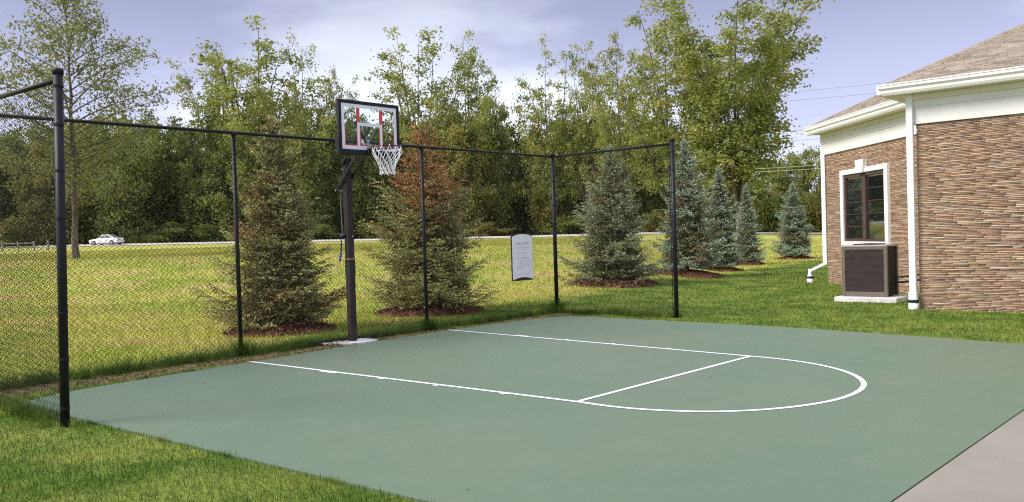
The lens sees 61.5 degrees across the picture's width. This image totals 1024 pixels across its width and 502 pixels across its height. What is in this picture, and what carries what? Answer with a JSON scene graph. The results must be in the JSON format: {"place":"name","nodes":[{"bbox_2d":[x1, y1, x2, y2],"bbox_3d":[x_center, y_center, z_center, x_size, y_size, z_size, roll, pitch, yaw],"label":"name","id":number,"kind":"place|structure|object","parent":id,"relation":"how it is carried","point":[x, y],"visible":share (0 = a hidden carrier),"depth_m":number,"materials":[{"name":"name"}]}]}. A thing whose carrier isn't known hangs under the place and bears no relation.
{"place":"outdoors","nodes":[
{"label":"outdoors","id":0,"kind":"place"},
{"bbox_2d":[35,232,821,246],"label":"road","id":1,"kind":"structure","parent":0,"point":[365,239],"depth_m":112.45,"materials":[{"name":"grey asphalt"}]},
{"bbox_2d":[88,234,123,244],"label":"car","id":2,"kind":"object","parent":1,"relation":"on","point":[107,240],"visible":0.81,"depth_m":118.26,"materials":[{"name":"white metal"}]},
{"bbox_2d":[0,234,1023,501],"bbox_3d":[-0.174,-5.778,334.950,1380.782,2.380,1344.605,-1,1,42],"label":"lawn","id":3,"kind":"structure","parent":0,"point":[364,326],"depth_m":16.04,"materials":[{"name":"green plant"}]},
{"bbox_2d":[0,130,24,221],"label":"woodland tree","id":4,"kind":"object","parent":3,"relation":"on","point":[6,173],"visible":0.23,"depth_m":127.88,"materials":[{"name":"green plant"}]},
{"bbox_2d":[0,214,40,246],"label":"bush","id":5,"kind":"object","parent":3,"relation":"on","point":[12,235],"visible":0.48,"depth_m":122.82,"materials":[{"name":"green plant"}]},
{"bbox_2d":[0,241,48,251],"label":"rail fence","id":6,"kind":"object","parent":3,"relation":"on","point":[22,246],"visible":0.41,"depth_m":84.04,"materials":[{"name":"brown wood"}]},
{"bbox_2d":[0,125,53,242],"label":"woodland tree","id":7,"kind":"object","parent":3,"relation":"on","point":[14,149],"visible":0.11,"depth_m":128.97,"materials":[{"name":"green plant"}]},
{"bbox_2d":[0,125,53,187],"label":"woodland tree","id":8,"kind":"object","parent":3,"relation":"on","point":[26,141],"depth_m":155.72,"materials":[{"name":"green plant"}]},
{"bbox_2d":[0,127,91,245],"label":"woodland tree","id":9,"kind":"object","parent":3,"relation":"on","point":[41,203],"visible":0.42,"depth_m":125.09,"materials":[{"name":"green plant"}]},
{"bbox_2d":[40,114,121,243],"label":"woodland tree","id":10,"kind":"object","parent":3,"relation":"on","point":[87,220],"visible":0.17,"depth_m":131.91,"materials":[{"name":"green plant"}]},
{"bbox_2d":[0,0,176,258],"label":"slender tree","id":11,"kind":"object","parent":3,"relation":"on","point":[44,47],"visible":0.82,"depth_m":40.44,"materials":[{"name":"green plant"}]},
{"bbox_2d":[66,113,166,243],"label":"woodland tree","id":12,"kind":"object","parent":3,"relation":"on","point":[118,218],"visible":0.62,"depth_m":128.34,"materials":[{"name":"green plant"}]},
{"bbox_2d":[115,106,199,237],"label":"woodland tree","id":13,"kind":"object","parent":3,"relation":"on","point":[157,198],"visible":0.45,"depth_m":134.18,"materials":[{"name":"green plant"}]},
{"bbox_2d":[141,219,197,242],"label":"bush","id":14,"kind":"object","parent":3,"relation":"on","point":[168,235],"visible":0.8,"depth_m":126.94,"materials":[{"name":"green plant"}]},
{"bbox_2d":[135,111,205,242],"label":"woodland tree","id":15,"kind":"object","parent":3,"relation":"on","point":[173,121],"visible":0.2,"depth_m":138.29,"materials":[{"name":"green plant"}]},
{"bbox_2d":[159,107,237,241],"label":"woodland tree","id":16,"kind":"object","parent":3,"relation":"on","point":[205,118],"visible":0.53,"depth_m":130.23,"materials":[{"name":"green plant"}]},
{"bbox_2d":[164,51,264,185],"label":"cottonwood tree","id":17,"kind":"object","parent":3,"relation":"on","point":[186,81],"visible":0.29,"depth_m":139.41,"materials":[{"name":"green plant"}]},
{"bbox_2d":[192,222,247,241],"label":"bush","id":18,"kind":"object","parent":3,"relation":"on","point":[211,232],"visible":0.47,"depth_m":126.30,"materials":[{"name":"green plant"}]},
{"bbox_2d":[192,111,271,234],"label":"woodland tree","id":19,"kind":"object","parent":3,"relation":"on","point":[234,124],"visible":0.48,"depth_m":128.25,"materials":[{"name":"green plant"}]},
{"bbox_2d":[186,15,335,197],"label":"cottonwood tree","id":20,"kind":"object","parent":3,"relation":"on","point":[228,95],"visible":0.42,"depth_m":133.54,"materials":[{"name":"green plant"}]},
{"bbox_2d":[230,119,312,229],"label":"woodland tree","id":21,"kind":"object","parent":3,"relation":"on","point":[262,151],"visible":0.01,"depth_m":132.91,"materials":[{"name":"green plant"}]},
{"bbox_2d":[223,320,335,337],"bbox_3d":[-4.307,1.411,16.061,2.122,0.272,2.138,-2,1,-2],"label":"mulch bed","id":22,"kind":"object","parent":3,"relation":"on","point":[278,331],"visible":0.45,"depth_m":15.44,"materials":[{"name":"brown wood"}]},
{"bbox_2d":[187,114,356,333],"bbox_3d":[-4.533,-0.418,16.117,2.696,4.242,2.953,-1,1,42],"label":"spruce tree","id":23,"kind":"object","parent":22,"relation":"on","point":[292,195],"visible":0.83,"depth_m":15.76,"materials":[{"name":"green plant"}]},
{"bbox_2d":[257,27,345,183],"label":"cottonwood tree","id":24,"kind":"object","parent":3,"relation":"on","point":[330,104],"visible":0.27,"depth_m":141.16,"materials":[{"name":"green plant"}]},
{"bbox_2d":[276,109,342,229],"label":"woodland tree","id":25,"kind":"object","parent":3,"relation":"on","point":[301,125],"visible":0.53,"depth_m":129.66,"materials":[{"name":"green plant"}]},
{"bbox_2d":[306,222,344,239],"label":"bush","id":26,"kind":"object","parent":3,"relation":"on","point":[331,235],"visible":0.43,"depth_m":124.69,"materials":[{"name":"green plant"}]},
{"bbox_2d":[304,65,359,174],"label":"cottonwood tree","id":27,"kind":"object","parent":3,"relation":"on","point":[349,110],"visible":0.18,"depth_m":144.37,"materials":[{"name":"green plant"}]},
{"bbox_2d":[321,340,348,345],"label":"gravel","id":28,"kind":"structure","parent":3,"relation":"on","point":[333,343],"depth_m":13.63,"materials":[{"name":"grey gravel"}]},
{"bbox_2d":[307,111,369,233],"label":"woodland tree","id":29,"kind":"object","parent":3,"relation":"on","point":[333,135],"visible":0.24,"depth_m":134.95,"materials":[{"name":"green plant"}]},
{"bbox_2d":[0,68,678,427],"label":"chain link fence","id":30,"kind":"object","parent":3,"relation":"on","point":[58,119],"visible":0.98,"depth_m":12.29,"materials":[{"name":"black metal"}]},
{"bbox_2d":[510,234,532,280],"bbox_3d":[0.206,0.124,17.303,0.030,0.940,0.644,-1,1,42],"label":"notice sign","id":31,"kind":"object","parent":30,"relation":"attached to","point":[521,257],"visible":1,"depth_m":17.27,"materials":[{"name":"white metal"}]},
{"bbox_2d":[309,331,392,346],"bbox_3d":[-2.614,1.458,14.141,0.040,0.105,1.700,-1,1,42],"label":"edging board","id":32,"kind":"object","parent":3,"relation":"on","point":[338,339],"visible":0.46,"depth_m":13.97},
{"bbox_2d":[339,338,377,344],"bbox_3d":[-2.504,1.482,13.889,0.480,0.060,0.669,-1,1,42],"label":"concrete footing","id":33,"kind":"object","parent":3,"relation":"on","point":[361,340],"visible":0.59,"depth_m":13.80,"materials":[{"name":"white concrete"}]},
{"bbox_2d":[335,98,402,340],"bbox_3d":[-2.239,-0.378,13.514,1.096,3.875,1.323,-2,1,-8],"label":"basketball hoop","id":34,"kind":"object","parent":33,"relation":"on","point":[363,147],"visible":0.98,"depth_m":13.70,"materials":[{"name":"paint"}]},
{"bbox_2d":[331,114,404,238],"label":"woodland tree","id":35,"kind":"object","parent":3,"relation":"on","point":[358,174],"visible":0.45,"depth_m":131.27,"materials":[{"name":"green plant"}]},
{"bbox_2d":[354,222,403,238],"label":"bush","id":36,"kind":"object","parent":3,"relation":"on","point":[384,226],"visible":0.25,"depth_m":126.47,"materials":[{"name":"green plant"}]},
{"bbox_2d":[366,113,415,226],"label":"woodland tree","id":37,"kind":"object","parent":3,"relation":"on","point":[389,136],"visible":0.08,"depth_m":134.32,"materials":[{"name":"green plant"}]},
{"bbox_2d":[29,195,815,244],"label":"undergrowth","id":38,"kind":"object","parent":3,"relation":"on","point":[355,237],"visible":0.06,"depth_m":140.59,"materials":[{"name":"green plant"}]},
{"bbox_2d":[364,25,481,179],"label":"cottonwood tree","id":39,"kind":"object","parent":3,"relation":"on","point":[429,103],"visible":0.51,"depth_m":135.50,"materials":[{"name":"green plant"}]},
{"bbox_2d":[2,315,850,489],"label":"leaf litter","id":40,"kind":"object","parent":3,"relation":"on","point":[245,361],"visible":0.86,"depth_m":12.04,"materials":[{"name":"brown plant"}]},
{"bbox_2d":[374,303,483,316],"bbox_3d":[-1.868,1.280,19.210,2.527,0.264,2.519,-2,1,-18],"label":"mulch bed","id":41,"kind":"object","parent":3,"relation":"on","point":[419,308],"visible":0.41,"depth_m":18.45,"materials":[{"name":"brown wood"}]},
{"bbox_2d":[358,117,501,311],"bbox_3d":[-1.988,-0.686,18.940,3.066,4.520,3.857,-2,1,-33],"label":"spruce tree","id":42,"kind":"object","parent":41,"relation":"on","point":[423,131],"visible":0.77,"depth_m":18.72,"materials":[{"name":"green plant"}]},
{"bbox_2d":[388,117,470,232],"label":"woodland tree","id":43,"kind":"object","parent":3,"relation":"on","point":[407,132],"visible":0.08,"depth_m":131.06,"materials":[{"name":"green plant"}]},
{"bbox_2d":[419,111,501,236],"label":"woodland tree","id":44,"kind":"object","parent":3,"relation":"on","point":[457,139],"visible":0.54,"depth_m":129.39,"materials":[{"name":"green plant"}]},
{"bbox_2d":[433,29,501,236],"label":"cottonwood tree","id":45,"kind":"object","parent":3,"relation":"on","point":[473,101],"visible":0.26,"depth_m":139.31,"materials":[{"name":"green plant"}]},
{"bbox_2d":[467,221,516,236],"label":"bush","id":46,"kind":"object","parent":3,"relation":"on","point":[493,231],"visible":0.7,"depth_m":126.79,"materials":[{"name":"green plant"}]},
{"bbox_2d":[473,67,511,174],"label":"cottonwood tree","id":47,"kind":"object","parent":3,"relation":"on","point":[498,111],"visible":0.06,"depth_m":144.06,"materials":[{"name":"green plant"}]},
{"bbox_2d":[458,89,532,235],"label":"woodland tree","id":48,"kind":"object","parent":3,"relation":"on","point":[485,125],"visible":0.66,"depth_m":134.17,"materials":[{"name":"green plant"}]},
{"bbox_2d":[494,121,527,180],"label":"woodland tree","id":49,"kind":"object","parent":3,"relation":"on","point":[509,128],"visible":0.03,"depth_m":161.99,"materials":[{"name":"green plant"}]},
{"bbox_2d":[488,118,544,233],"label":"woodland tree","id":50,"kind":"object","parent":3,"relation":"on","point":[507,143],"visible":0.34,"depth_m":137.46,"materials":[{"name":"green plant"}]},
{"bbox_2d":[25,316,1023,501],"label":"court","id":51,"kind":"object","parent":3,"relation":"on","point":[576,409],"visible":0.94,"depth_m":8.03,"materials":[{"name":"concrete"}]},
{"bbox_2d":[516,113,580,234],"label":"woodland tree","id":52,"kind":"object","parent":3,"relation":"on","point":[563,210],"visible":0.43,"depth_m":130.48,"materials":[{"name":"green plant"}]},
{"bbox_2d":[510,30,591,214],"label":"cottonwood tree","id":53,"kind":"object","parent":3,"relation":"on","point":[559,149],"visible":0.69,"depth_m":126.78,"materials":[{"name":"green plant"}]},
{"bbox_2d":[542,214,591,234],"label":"bush","id":54,"kind":"object","parent":3,"relation":"on","point":[567,224],"visible":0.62,"depth_m":122.34,"materials":[{"name":"green plant"}]},
{"bbox_2d":[554,117,600,233],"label":"woodland tree","id":55,"kind":"object","parent":3,"relation":"on","point":[582,201],"visible":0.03,"depth_m":132.64,"materials":[{"name":"green plant"}]},
{"bbox_2d":[554,40,614,233],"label":"cottonwood tree","id":56,"kind":"object","parent":3,"relation":"on","point":[583,133],"visible":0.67,"depth_m":124.70,"materials":[{"name":"green plant"}]},
{"bbox_2d":[569,28,655,220],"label":"cottonwood tree","id":57,"kind":"object","parent":3,"relation":"on","point":[616,119],"visible":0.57,"depth_m":103.12,"materials":[{"name":"green plant"}]},
{"bbox_2d":[575,111,649,232],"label":"woodland tree","id":58,"kind":"object","parent":3,"relation":"on","point":[634,190],"visible":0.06,"depth_m":126.67,"materials":[{"name":"green plant"}]},
{"bbox_2d":[569,276,657,287],"bbox_3d":[3.105,0.899,25.628,2.694,0.345,2.691,-1,1,42],"label":"mulch bed","id":59,"kind":"object","parent":3,"relation":"on","point":[616,285],"visible":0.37,"depth_m":24.88,"materials":[{"name":"brown wood"}]},
{"bbox_2d":[553,144,672,286],"bbox_3d":[3.029,-1.034,25.466,3.562,4.405,2.980,-1,1,38],"label":"spruce tree","id":60,"kind":"object","parent":59,"relation":"on","point":[588,251],"visible":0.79,"depth_m":25.21,"materials":[{"name":"green plant"}]},
{"bbox_2d":[633,209,669,231],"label":"bush","id":61,"kind":"object","parent":3,"relation":"on","point":[651,226],"visible":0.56,"depth_m":118.26,"materials":[{"name":"green plant"}]},
{"bbox_2d":[627,114,679,230],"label":"woodland tree","id":62,"kind":"object","parent":3,"relation":"on","point":[653,200],"visible":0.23,"depth_m":127.98,"materials":[{"name":"green plant"}]},
{"bbox_2d":[593,0,735,214],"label":"cottonwood tree","id":63,"kind":"object","parent":3,"relation":"on","point":[660,131],"visible":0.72,"depth_m":95.58,"materials":[{"name":"green plant"}]},
{"bbox_2d":[651,131,706,229],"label":"woodland tree","id":64,"kind":"object","parent":3,"relation":"on","point":[667,194],"visible":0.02,"depth_m":126.21,"materials":[{"name":"green plant"}]},
{"bbox_2d":[648,268,726,278],"bbox_3d":[6.014,0.756,29.416,2.700,0.405,2.736,-1,1,42],"label":"mulch bed","id":65,"kind":"object","parent":3,"relation":"on","point":[691,273],"visible":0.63,"depth_m":28.61,"materials":[{"name":"brown wood"}]},
{"bbox_2d":[645,135,731,270],"bbox_3d":[6.067,-1.490,29.253,2.851,4.983,2.571,-2,1,-31],"label":"spruce tree","id":66,"kind":"object","parent":65,"relation":"on","point":[687,213],"visible":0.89,"depth_m":29.05,"materials":[{"name":"green plant"}]},
{"bbox_2d":[693,169,735,230],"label":"woodland tree","id":67,"kind":"object","parent":3,"relation":"on","point":[707,200],"visible":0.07,"depth_m":116.53,"materials":[{"name":"green plant"}]},
{"bbox_2d":[697,266,742,271],"bbox_3d":[8.103,0.693,33.532,1.850,0.296,1.862,-1,1,42],"label":"mulch bed","id":68,"kind":"object","parent":3,"relation":"on","point":[724,269],"visible":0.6,"depth_m":32.93,"materials":[{"name":"brown wood"}]},
{"bbox_2d":[702,165,750,268],"bbox_3d":[8.118,-1.200,33.515,2.241,4.307,2.329,-2,1,-7],"label":"spruce tree","id":69,"kind":"object","parent":68,"relation":"on","point":[729,257],"visible":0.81,"depth_m":33.20,"materials":[{"name":"green plant"}]},
{"bbox_2d":[637,0,834,232],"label":"cottonwood tree","id":70,"kind":"object","parent":3,"relation":"on","point":[736,135],"visible":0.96,"depth_m":89.20,"materials":[{"name":"green plant"}]},
{"bbox_2d":[726,172,774,229],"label":"woodland tree","id":71,"kind":"object","parent":3,"relation":"on","point":[753,193],"visible":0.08,"depth_m":119.09,"materials":[{"name":"green plant"}]},
{"bbox_2d":[735,260,765,265],"bbox_3d":[10.574,0.539,38.629,1.698,0.270,1.737,-1,1,12],"label":"mulch bed","id":72,"kind":"object","parent":3,"relation":"on","point":[751,263],"visible":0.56,"depth_m":38.06,"materials":[{"name":"brown wood"}]},
{"bbox_2d":[734,183,769,262],"bbox_3d":[10.498,-1.146,38.678,1.926,3.871,1.853,-2,1,9],"label":"spruce tree","id":73,"kind":"object","parent":72,"relation":"on","point":[750,243],"visible":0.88,"depth_m":38.42,"materials":[{"name":"green plant"}]},
{"bbox_2d":[734,196,773,231],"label":"bush","id":74,"kind":"object","parent":3,"relation":"on","point":[755,207],"visible":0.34,"depth_m":110.49,"materials":[{"name":"green plant"}]},
{"bbox_2d":[750,160,801,202],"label":"woodland tree","id":75,"kind":"object","parent":3,"relation":"on","point":[780,185],"visible":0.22,"depth_m":123.10,"materials":[{"name":"green plant"}]},
{"bbox_2d":[756,190,801,231],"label":"bush","id":76,"kind":"object","parent":3,"relation":"on","point":[773,220],"visible":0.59,"depth_m":109.21,"materials":[{"name":"green plant"}]},
{"bbox_2d":[764,148,817,205],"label":"woodland tree","id":77,"kind":"object","parent":3,"relation":"on","point":[795,178],"visible":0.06,"depth_m":126.81,"materials":[{"name":"green plant"}]},
{"bbox_2d":[775,255,813,259],"bbox_3d":[14.498,0.323,44.002,1.930,0.262,1.918,-2,1,1],"label":"mulch bed","id":78,"kind":"object","parent":3,"relation":"on","point":[795,257],"visible":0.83,"depth_m":43.46,"materials":[{"name":"brown wood"}]},
{"bbox_2d":[768,181,814,256],"bbox_3d":[14.252,-1.515,43.934,2.410,4.170,2.673,-1,1,15],"label":"spruce tree","id":79,"kind":"object","parent":78,"relation":"on","point":[792,236],"visible":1,"depth_m":43.71,"materials":[{"name":"green plant"}]},
{"bbox_2d":[784,145,826,226],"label":"woodland tree","id":80,"kind":"object","parent":3,"relation":"on","point":[808,177],"visible":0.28,"depth_m":120.76,"materials":[{"name":"green plant"}]},
{"bbox_2d":[799,188,827,232],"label":"bush","id":81,"kind":"object","parent":3,"relation":"on","point":[813,212],"visible":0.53,"depth_m":107.22,"materials":[{"name":"green plant"}]},
{"bbox_2d":[834,294,908,302],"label":"equipment slab","id":82,"kind":"structure","parent":3,"relation":"on","point":[894,298],"depth_m":18.32,"materials":[{"name":"concrete"}]},
{"bbox_2d":[841,243,919,296],"bbox_3d":[8.275,0.379,19.144,1.176,1.144,1.860,-1,1,42],"label":"air conditioner","id":83,"kind":"object","parent":82,"relation":"on","point":[869,269],"visible":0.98,"depth_m":18.54,"materials":[{"name":"metal"}]},
{"bbox_2d":[804,24,1023,312],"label":"stone clubhouse","id":84,"kind":"structure","parent":3,"relation":"on","point":[923,168],"depth_m":16.26},
{"bbox_2d":[839,159,891,244],"bbox_3d":[9.080,-1.255,22.239,0.170,2.220,2.640,-2,1,-3],"label":"window","id":85,"kind":"structure","parent":84,"relation":"in","point":[865,208],"depth_m":22.15,"materials":[{"name":"black"}]},
{"bbox_2d":[0,0,1023,192],"label":"sky","id":86,"kind":"structure","parent":0,"point":[871,42],"materials":[{"name":"blue"}]},
{"bbox_2d":[758,165,818,168],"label":"overhead cable","id":87,"kind":"object","parent":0,"point":[784,167],"visible":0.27,"depth_m":86.07,"materials":[{"name":"grey metal"}]},
{"bbox_2d":[763,168,820,171],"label":"overhead cable","id":88,"kind":"object","parent":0,"point":[789,170],"visible":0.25,"depth_m":86.04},
{"bbox_2d":[783,93,873,101],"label":"overhead cable","id":89,"kind":"object","parent":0,"point":[830,97],"visible":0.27,"depth_m":101.81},
{"bbox_2d":[786,82,887,92],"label":"overhead cable","id":90,"kind":"object","parent":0,"point":[838,87],"visible":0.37,"depth_m":101.76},
{"bbox_2d":[893,411,1023,501],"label":"concrete path","id":91,"kind":"structure","parent":0,"point":[989,468],"depth_m":5.55,"materials":[{"name":"beige concrete"}]}
]}

